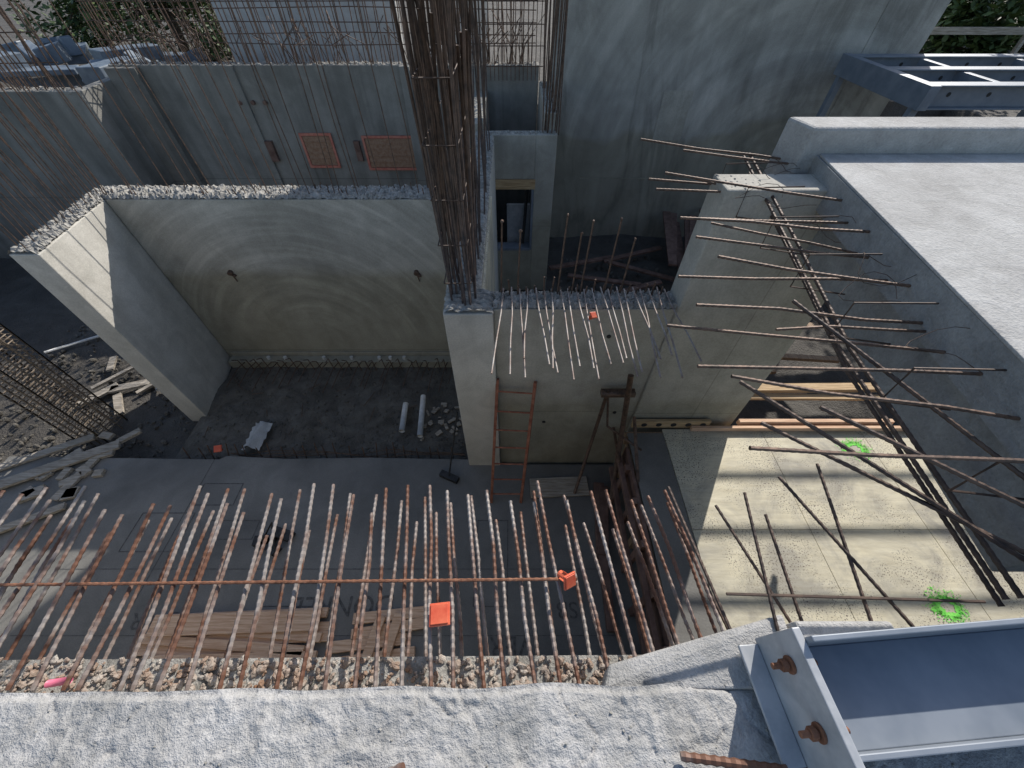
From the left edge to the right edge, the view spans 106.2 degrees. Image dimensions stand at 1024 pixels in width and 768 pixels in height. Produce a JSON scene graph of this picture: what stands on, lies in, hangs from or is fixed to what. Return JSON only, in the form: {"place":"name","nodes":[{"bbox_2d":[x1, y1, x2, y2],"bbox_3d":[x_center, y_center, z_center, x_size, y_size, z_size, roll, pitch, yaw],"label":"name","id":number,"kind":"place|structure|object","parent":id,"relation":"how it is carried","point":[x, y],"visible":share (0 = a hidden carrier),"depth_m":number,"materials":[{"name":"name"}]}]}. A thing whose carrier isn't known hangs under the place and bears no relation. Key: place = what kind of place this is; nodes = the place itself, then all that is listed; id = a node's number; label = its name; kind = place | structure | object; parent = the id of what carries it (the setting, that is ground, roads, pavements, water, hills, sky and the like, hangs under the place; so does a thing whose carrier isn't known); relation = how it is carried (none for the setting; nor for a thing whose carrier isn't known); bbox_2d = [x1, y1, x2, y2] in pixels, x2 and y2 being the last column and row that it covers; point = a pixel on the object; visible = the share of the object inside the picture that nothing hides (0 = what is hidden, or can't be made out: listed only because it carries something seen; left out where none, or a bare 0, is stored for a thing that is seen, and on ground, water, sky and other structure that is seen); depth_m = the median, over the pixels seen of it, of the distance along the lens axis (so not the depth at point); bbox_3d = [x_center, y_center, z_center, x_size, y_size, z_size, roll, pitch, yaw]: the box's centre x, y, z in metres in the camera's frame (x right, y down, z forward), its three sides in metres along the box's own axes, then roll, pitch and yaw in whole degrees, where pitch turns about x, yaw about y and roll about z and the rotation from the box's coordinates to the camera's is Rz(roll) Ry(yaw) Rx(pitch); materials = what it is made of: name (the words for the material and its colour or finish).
{"place":"outdoors","nodes":[
{"label":"outdoors","id":0,"kind":"place"},
{"bbox_2d":[9,189,230,420],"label":"concrete side wall","id":1,"kind":"structure","parent":0,"point":[96,269],"depth_m":5.18,"materials":[{"name":"grey concrete"}]},
{"bbox_2d":[105,197,460,356],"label":"concrete back wall","id":2,"kind":"structure","parent":0,"point":[322,274],"depth_m":5.66,"materials":[{"name":"grey concrete"}]},
{"bbox_2d":[0,0,429,247],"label":"wall starter bars","id":3,"kind":"object","parent":2,"relation":"on","point":[29,122],"depth_m":4.26,"materials":[{"name":"metal"}]},
{"bbox_2d":[227,270,420,281],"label":"pipe sleeves","id":4,"kind":"object","parent":2,"relation":"attached to","point":[416,273],"visible":1,"depth_m":5.71,"materials":[{"name":"metal"}]},
{"bbox_2d":[443,143,500,464],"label":"concrete pier wall","id":5,"kind":"structure","parent":0,"point":[471,338],"depth_m":4.17,"materials":[{"name":"grey concrete"}]},
{"bbox_2d":[0,0,1022,463],"bbox_3d":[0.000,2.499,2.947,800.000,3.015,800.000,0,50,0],"label":"ground","id":6,"kind":"structure","parent":0,"point":[36,314],"depth_m":7.72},
{"bbox_2d":[0,323,127,444],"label":"column rebar cage","id":7,"kind":"object","parent":6,"relation":"on","point":[9,346],"depth_m":5.40,"materials":[{"name":"brown metal"}]},
{"bbox_2d":[5,0,159,47],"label":"leafy shrub","id":8,"kind":"object","parent":6,"relation":"on","point":[75,23],"visible":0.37,"depth_m":11.93,"materials":[{"name":"green plant"}]},
{"bbox_2d":[44,335,158,390],"bbox_3d":[-7.608,-0.451,7.144,2.146,0.135,2.663,-20,52,-16],"label":"service pipe","id":9,"kind":"object","parent":6,"relation":"on","point":[71,344],"visible":0.27,"depth_m":7.43,"materials":[{"name":"white plastic"}]},
{"bbox_2d":[0,35,207,84],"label":"site materials pile","id":10,"kind":"object","parent":6,"relation":"on","point":[69,50],"visible":0.57,"depth_m":9.10,"materials":[{"name":"grey metal"}]},
{"bbox_2d":[77,355,153,415],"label":"debris boards","id":11,"kind":"object","parent":6,"relation":"on","point":[144,384],"visible":0.59,"depth_m":6.70,"materials":[{"name":"grey wood"}]},
{"bbox_2d":[68,0,231,60],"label":"leafy shrub","id":12,"kind":"object","parent":6,"relation":"on","point":[172,16],"visible":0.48,"depth_m":10.65,"materials":[{"name":"green plant"}]},
{"bbox_2d":[0,62,538,257],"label":"walls","id":13,"kind":"structure","parent":6,"relation":"on","point":[512,100],"depth_m":8.04,"materials":[{"name":"concrete"}]},
{"bbox_2d":[0,60,536,94],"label":"broken top","id":14,"kind":"object","parent":13,"relation":"on","point":[376,63],"visible":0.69,"depth_m":7.54,"materials":[{"name":"grey concrete"}]},
{"bbox_2d":[0,0,568,134],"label":"wall rebar mesh","id":15,"kind":"object","parent":13,"relation":"on","point":[550,65],"depth_m":7.08,"materials":[{"name":"metal"}]},
{"bbox_2d":[239,100,363,161],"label":"wall pockets","id":16,"kind":"object","parent":13,"relation":"attached to","point":[271,149],"depth_m":8.57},
{"bbox_2d":[298,133,416,169],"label":"orange opening frames","id":17,"kind":"structure","parent":13,"relation":"attached to","point":[363,137],"depth_m":8.57,"materials":[{"name":"paint"}]},
{"bbox_2d":[302,136,415,166],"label":"infill panels","id":18,"kind":"object","parent":13,"relation":"attached to","point":[381,152],"visible":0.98,"depth_m":8.64,"materials":[{"name":"brown wood"}]},
{"bbox_2d":[175,367,467,458],"bbox_3d":[-2.860,0.524,6.323,4.480,0.087,2.180,0,50,0],"label":"gravel bed","id":19,"kind":"object","parent":6,"relation":"on","point":[320,434],"visible":0.73,"depth_m":6.34,"materials":[{"name":"grey gravel"}]},
{"bbox_2d":[214,445,222,452],"bbox_3d":[-4.359,0.970,5.722,0.100,0.112,0.100,-7,72,-18],"label":"rebar safety cap","id":20,"kind":"object","parent":19,"relation":"on","point":[217,448],"visible":1,"depth_m":5.67,"materials":[{"name":"orange plastic"}]},
{"bbox_2d":[241,421,272,449],"bbox_3d":[-3.940,0.776,5.905,0.276,0.167,0.495,0,50,0],"label":"crumpled sack","id":21,"kind":"object","parent":19,"relation":"on","point":[258,434],"visible":1,"depth_m":5.91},
{"bbox_2d":[182,358,464,458],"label":"pit rebar dowels","id":22,"kind":"object","parent":19,"relation":"on","point":[430,453],"visible":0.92,"depth_m":6.61,"materials":[{"name":"metal"}]},
{"bbox_2d":[399,402,407,432],"bbox_3d":[-1.735,0.529,6.166,0.090,0.098,0.532,-2,50,-2],"label":"white pipe","id":23,"kind":"object","parent":19,"relation":"on","point":[403,418],"visible":1,"depth_m":6.12,"materials":[{"name":"plastic"}]},
{"bbox_2d":[417,394,425,437],"bbox_3d":[-1.450,0.503,6.175,0.090,0.098,0.783,-3,50,-3],"label":"white pipe","id":24,"kind":"object","parent":19,"relation":"on","point":[421,417],"visible":1,"depth_m":6.12,"materials":[{"name":"plastic"}]},
{"bbox_2d":[420,402,460,440],"bbox_3d":[-1.097,0.599,6.192,0.655,0.049,0.759,0,50,0],"label":"broken block debris","id":25,"kind":"object","parent":19,"relation":"on","point":[441,422],"visible":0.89,"depth_m":6.17,"materials":[{"name":"grey concrete"}]},
{"bbox_2d":[0,255,664,460],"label":"rubble stones","id":26,"kind":"object","parent":6,"relation":"on","point":[598,267],"visible":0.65,"depth_m":6.42,"materials":[{"name":"grey stone"}]},
{"bbox_2d":[0,456,674,659],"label":"concrete floor slab","id":27,"kind":"structure","parent":6,"relation":"on","point":[131,489],"depth_m":4.86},
{"bbox_2d":[0,433,120,533],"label":"scattered planks","id":28,"kind":"object","parent":27,"relation":"on","point":[33,473],"visible":0.96,"depth_m":5.50,"materials":[{"name":"grey wood"}]},
{"bbox_2d":[17,428,141,503],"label":"concrete blocks","id":29,"kind":"object","parent":27,"relation":"on","point":[32,492],"depth_m":5.41,"materials":[{"name":"grey concrete"}]},
{"bbox_2d":[133,607,328,658],"bbox_3d":[-3.010,2.729,4.136,2.077,0.150,0.587,0,50,0],"label":"timber pile","id":30,"kind":"object","parent":27,"relation":"on","point":[218,633],"visible":0.42,"depth_m":4.12,"materials":[{"name":"brown wood"}]},
{"bbox_2d":[251,522,295,556],"bbox_3d":[-3.010,1.876,4.754,0.424,0.302,0.330,17,52,14],"label":"power tool","id":31,"kind":"object","parent":27,"relation":"on","point":[277,536],"visible":0.59,"depth_m":4.79,"materials":[{"name":"black plastic"}]},
{"bbox_2d":[10,459,621,635],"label":"floor layout lines","id":32,"kind":"object","parent":27,"relation":"on","point":[309,583],"visible":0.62,"depth_m":4.69,"materials":[{"name":"paint"}]},
{"bbox_2d":[130,595,577,655],"bbox_3d":[-1.765,2.683,4.277,5.015,0.004,0.599,0,50,0],"label":"floor stencil lettering","id":33,"kind":"object","parent":27,"relation":"on","point":[347,612],"visible":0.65,"depth_m":4.37},
{"bbox_2d":[332,606,423,656],"bbox_3d":[-1.446,2.772,4.117,0.995,0.105,0.704,0,50,0],"label":"timber pile","id":34,"kind":"object","parent":27,"relation":"on","point":[368,642],"visible":0.44,"depth_m":4.16,"materials":[{"name":"brown wood"}]},
{"bbox_2d":[7,133,760,312],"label":"broken concrete wall tops","id":35,"kind":"object","parent":27,"relation":"on","point":[484,301],"visible":0.68,"depth_m":4.62,"materials":[{"name":"grey concrete"}]},
{"bbox_2d":[390,0,489,305],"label":"column rebar bundle","id":36,"kind":"object","parent":27,"relation":"on","point":[448,186],"depth_m":2.68,"materials":[{"name":"brown metal"}]},
{"bbox_2d":[439,411,459,483],"bbox_3d":[-0.779,0.861,5.226,0.280,0.904,0.580,19,52,15],"label":"broom","id":37,"kind":"object","parent":27,"relation":"on","point":[448,476],"visible":1,"depth_m":5.34,"materials":[{"name":"black"}]},
{"bbox_2d":[482,196,494,290],"bbox_3d":[-0.259,-0.784,5.438,0.077,2.720,2.170,0,50,0],"label":"formwork board","id":38,"kind":"object","parent":27,"relation":"attached to","point":[488,282],"visible":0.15,"depth_m":4.67,"materials":[{"name":"grey wood"}]},
{"bbox_2d":[490,378,536,502],"bbox_3d":[-0.014,0.771,4.689,0.444,1.865,0.735,9,50,8],"label":"steel ladder","id":39,"kind":"object","parent":27,"relation":"on","point":[496,410],"visible":0.99,"depth_m":4.60,"materials":[{"name":"metal"}]},
{"bbox_2d":[529,476,589,497],"bbox_3d":[0.650,1.422,5.310,0.800,0.030,0.280,-2,50,-2],"label":"loose board","id":40,"kind":"object","parent":27,"relation":"on","point":[557,487],"visible":1,"depth_m":5.30,"materials":[{"name":"grey wood"}]},
{"bbox_2d":[490,286,701,379],"bbox_3d":[0.660,-0.451,3.257,1.645,0.115,1.100,0,50,0],"label":"wall top rebar row","id":41,"kind":"object","parent":27,"relation":"on","point":[553,352],"visible":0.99,"depth_m":3.22,"materials":[{"name":"metal"}]},
{"bbox_2d":[589,312,596,319],"bbox_3d":[0.693,-0.587,3.340,0.060,0.067,0.060,-10,78,-23],"label":"rebar safety cap","id":42,"kind":"object","parent":41,"relation":"attached to","point":[593,315],"visible":0.98,"depth_m":3.31,"materials":[{"name":"orange plastic"}]},
{"bbox_2d":[593,482,615,632],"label":"stacked formwork boards","id":43,"kind":"object","parent":27,"relation":"on","point":[600,499],"visible":0.66,"depth_m":4.74,"materials":[{"name":"brown wood"}]},
{"bbox_2d":[573,374,641,505],"bbox_3d":[1.168,0.936,4.418,0.680,2.065,1.112,0,50,0],"label":"steel prop","id":44,"kind":"object","parent":27,"relation":"on","point":[628,392],"visible":0.81,"depth_m":4.37,"materials":[{"name":"brown metal"}]},
{"bbox_2d":[750,383,879,400],"bbox_3d":[4.025,0.102,5.053,2.651,0.100,0.246,0,50,0],"label":"timber waler","id":45,"kind":"object","parent":27,"relation":"attached to","point":[829,387],"visible":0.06,"depth_m":5.02,"materials":[{"name":"beige wood"}]},
{"bbox_2d":[609,429,1023,654],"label":"plywood deck","id":46,"kind":"structure","parent":27,"relation":"on","point":[899,545],"depth_m":3.95,"materials":[{"name":"wood"}]},
{"bbox_2d":[631,419,711,427],"bbox_3d":[1.950,0.484,4.729,0.950,0.130,0.040,0,50,0],"label":"perforated plank","id":47,"kind":"object","parent":46,"relation":"on","point":[666,423],"visible":0.72,"depth_m":4.69,"materials":[{"name":"brown wood"}]},
{"bbox_2d":[641,423,705,426],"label":"plank holes","id":48,"kind":"object","parent":47,"relation":"attached to","point":[672,425],"visible":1,"depth_m":4.70,"materials":[{"name":"black rubber"}]},
{"bbox_2d":[690,419,902,430],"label":"timber edge beam","id":49,"kind":"structure","parent":46,"relation":"on","point":[796,424],"depth_m":4.72,"materials":[{"name":"beige wood"}]},
{"bbox_2d":[641,138,1023,462],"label":"slab edge projecting bars","id":50,"kind":"object","parent":27,"relation":"on","point":[865,397],"visible":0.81,"depth_m":1.89,"materials":[{"name":"metal"}]},
{"bbox_2d":[736,157,982,372],"bbox_3d":[1.817,-0.883,2.257,0.584,0.084,2.171,0,50,0],"label":"tie wire","id":51,"kind":"object","parent":50,"relation":"attached to","point":[861,264],"visible":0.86,"depth_m":2.02,"materials":[{"name":"black metal"}]},
{"bbox_2d":[722,155,1023,606],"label":"slab edge longitudinal bars","id":52,"kind":"object","parent":27,"relation":"attached to","point":[941,509],"visible":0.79,"depth_m":1.57,"materials":[{"name":"brown metal"}]},
{"bbox_2d":[800,223,1023,571],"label":"edge beam","id":53,"kind":"structure","parent":27,"relation":"attached to","point":[932,432],"depth_m":1.88,"materials":[{"name":"concrete"}]},
{"bbox_2d":[807,155,1023,471],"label":"concrete slab","id":54,"kind":"structure","parent":27,"relation":"on","point":[979,343],"depth_m":1.81,"materials":[{"name":"grey concrete"}]},
{"bbox_2d":[763,117,1023,173],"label":"edge upstand","id":55,"kind":"object","parent":54,"relation":"attached to","point":[802,142],"visible":0.55,"depth_m":2.76,"materials":[{"name":"concrete"}]},
{"bbox_2d":[820,154,1023,363],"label":"slab surface","id":56,"kind":"object","parent":54,"relation":"on","point":[954,223],"visible":1,"depth_m":2.19,"materials":[{"name":"concrete"}]},
{"bbox_3d":[-3.050,2.346,2.534,9.900,3.100,0.300,0,50,0],"label":"supporting wall","id":57,"kind":"object","parent":27,"relation":"on","visible":0},
{"bbox_2d":[0,655,639,692],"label":"ledge","id":58,"kind":"object","parent":57,"relation":"on","point":[441,669],"visible":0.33,"depth_m":1.40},
{"bbox_2d":[44,677,72,687],"bbox_3d":[-1.585,1.042,1.345,0.071,0.023,0.024,-6,50,-5],"label":"pink plastic sleeve","id":59,"kind":"object","parent":58,"relation":"on","point":[54,682],"visible":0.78,"depth_m":1.34,"materials":[{"name":"pink plastic"}]},
{"bbox_2d":[0,654,632,692],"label":"ledge rubble","id":60,"kind":"object","parent":58,"relation":"on","point":[211,677],"visible":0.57,"depth_m":1.38,"materials":[{"name":"grey gravel"}]},
{"bbox_3d":[-2.400,2.630,0.048,11.200,0.325,4.050,0,50,0],"label":"near concrete slab","id":61,"kind":"object","parent":57,"relation":"on","visible":0},
{"bbox_2d":[0,480,724,690],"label":"rebar dowel row","id":62,"kind":"object","parent":61,"relation":"attached to","point":[44,568],"visible":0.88,"depth_m":1.55,"materials":[{"name":"brown metal"}]},
{"bbox_2d":[0,577,576,586],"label":"rebar cross bar","id":63,"kind":"object","parent":62,"relation":"attached to","point":[280,582],"visible":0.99,"depth_m":1.48,"materials":[{"name":"brown metal"}]},
{"bbox_2d":[557,570,575,590],"bbox_3d":[0.204,0.741,1.470,0.055,0.055,0.062,-8,8,-34],"label":"rebar safety cap","id":64,"kind":"object","parent":63,"relation":"on","point":[569,580],"visible":1,"depth_m":1.45,"materials":[{"name":"orange plastic"}]},
{"bbox_2d":[429,602,449,626],"bbox_3d":[-0.262,0.856,1.419,0.074,0.083,0.074,-4,50,-4],"label":"rebar safety cap","id":65,"kind":"object","parent":62,"relation":"on","point":[439,614],"visible":1,"depth_m":1.39,"materials":[{"name":"orange plastic"}]},
{"bbox_2d":[30,710,954,767],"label":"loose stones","id":66,"kind":"object","parent":61,"relation":"on","point":[629,738],"visible":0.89,"depth_m":1.13,"materials":[{"name":"grey stone"}]},
{"bbox_2d":[0,682,1023,767],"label":"slab top surface","id":67,"kind":"object","parent":61,"relation":"on","point":[539,725],"visible":0.75,"depth_m":1.15,"materials":[{"name":"grey concrete"}]},
{"bbox_2d":[389,751,807,767],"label":"slab stub bars","id":68,"kind":"object","parent":67,"relation":"in","point":[707,760],"visible":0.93,"depth_m":1.07,"materials":[{"name":"brown metal"}]},
{"bbox_2d":[738,627,864,767],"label":"end plate","id":69,"kind":"object","parent":67,"relation":"on","point":[791,705],"visible":1,"depth_m":1.08,"materials":[{"name":"metal"}]},
{"bbox_2d":[770,655,850,744],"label":"bolts","id":70,"kind":"object","parent":69,"relation":"on","point":[814,731],"visible":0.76,"depth_m":1.01,"materials":[{"name":"brown metal"}]},
{"bbox_2d":[601,615,893,689],"bbox_3d":[0.777,0.908,1.308,0.946,0.230,0.207,0,50,0],"label":"concrete wedge upstand","id":71,"kind":"object","parent":61,"relation":"on","point":[714,661],"visible":0.51,"depth_m":1.26,"materials":[{"name":"grey concrete"}]},
{"bbox_2d":[667,463,985,630],"bbox_3d":[1.127,0.674,1.506,0.946,0.242,0.683,0,50,0],"label":"slab edge rebar","id":72,"kind":"object","parent":71,"relation":"on","point":[770,594],"visible":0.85,"depth_m":1.40,"materials":[{"name":"brown metal"}]},
{"bbox_2d":[804,617,1023,761],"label":"beam","id":73,"kind":"structure","parent":71,"relation":"on","point":[908,692],"depth_m":1.08,"materials":[{"name":"metal"}]},
{"bbox_2d":[228,351,451,367],"bbox_3d":[-2.880,-0.376,7.091,4.480,0.470,0.186,0,50,0],"label":"wall footing","id":74,"kind":"object","parent":6,"relation":"on","point":[430,357],"depth_m":6.97,"materials":[{"name":"concrete"}]},
{"bbox_2d":[266,356,405,359],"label":"footing sleeves","id":75,"kind":"object","parent":74,"relation":"on","point":[351,357],"visible":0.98,"depth_m":6.94,"materials":[{"name":"white plastic"}]},
{"bbox_2d":[210,0,487,61],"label":"white rendered building","id":76,"kind":"structure","parent":6,"relation":"on","point":[296,17],"depth_m":8.90,"materials":[{"name":"concrete"}]},
{"bbox_2d":[470,81,557,289],"bbox_3d":[0.010,-4.102,8.208,1.520,3.386,2.325,0,50,0],"label":"concrete shaft","id":77,"kind":"object","parent":6,"relation":"on","point":[526,160],"visible":0.66,"depth_m":7.22,"materials":[{"name":"grey concrete"}]},
{"bbox_2d":[549,209,700,291],"bbox_3d":[2.876,-2.734,8.523,5.131,0.586,2.277,-23,53,-18],"label":"timber stack","id":78,"kind":"object","parent":6,"relation":"on","point":[675,249],"visible":0.59,"depth_m":8.80,"materials":[{"name":"brown wood"}]},
{"bbox_2d":[549,0,950,237],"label":"tall concrete retaining wall","id":79,"kind":"structure","parent":6,"relation":"on","point":[755,75],"depth_m":7.74,"materials":[{"name":"grey concrete"}]},
{"bbox_2d":[580,90,693,178],"bbox_3d":[2.650,-5.409,8.456,2.100,1.700,0.009,0,50,0],"label":"repair patch","id":80,"kind":"object","parent":79,"relation":"attached to","point":[673,111],"visible":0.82,"depth_m":8.15,"materials":[{"name":"concrete"}]},
{"bbox_2d":[763,322,839,393],"bbox_3d":[3.868,-0.445,6.409,3.074,0.460,1.445,0,50,0],"label":"timber stack","id":81,"kind":"object","parent":6,"relation":"on","point":[812,358],"visible":0.17,"depth_m":6.36,"materials":[{"name":"brown wood"}]},
{"bbox_2d":[816,53,1023,116],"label":"steel beam frame","id":82,"kind":"object","parent":6,"relation":"on","point":[913,84],"visible":0.88,"depth_m":6.25,"materials":[{"name":"grey metal"}]},
{"bbox_2d":[899,62,1015,96],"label":"beam bolt holes","id":83,"kind":"object","parent":82,"relation":"attached to","point":[966,64],"visible":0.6,"depth_m":6.37,"materials":[{"name":"black rubber"}]},
{"bbox_2d":[918,0,1023,53],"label":"leafy shrub","id":84,"kind":"object","parent":6,"relation":"on","point":[969,13],"visible":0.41,"depth_m":8.68,"materials":[{"name":"green plant"}]},
{"bbox_2d":[930,27,1023,53],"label":"timber guardrail","id":85,"kind":"object","parent":6,"relation":"on","point":[980,31],"visible":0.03,"depth_m":8.29,"materials":[{"name":"wood"}]},
{"bbox_2d":[996,0,1023,53],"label":"leafy shrub","id":86,"kind":"object","parent":6,"relation":"on","point":[1022,47],"visible":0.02,"depth_m":9.78,"materials":[{"name":"green plant"}]},
{"bbox_2d":[1016,110,1023,116],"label":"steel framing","id":87,"kind":"object","parent":6,"relation":"on","point":[1020,113],"visible":0.01,"depth_m":6.94,"materials":[{"name":"grey metal"}]},
{"bbox_2d":[500,214,662,294],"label":"wall top stub bars","id":88,"kind":"object","parent":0,"point":[581,233],"depth_m":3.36,"materials":[{"name":"brown metal"}]},
{"bbox_2d":[493,296,675,463],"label":"concrete front wall","id":89,"kind":"structure","parent":0,"point":[567,407],"depth_m":4.21,"materials":[{"name":"grey concrete"}]},
{"bbox_2d":[613,174,826,463],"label":"concrete tall wall","id":90,"kind":"structure","parent":0,"point":[719,397],"depth_m":3.42,"materials":[{"name":"grey concrete"}]}
]}

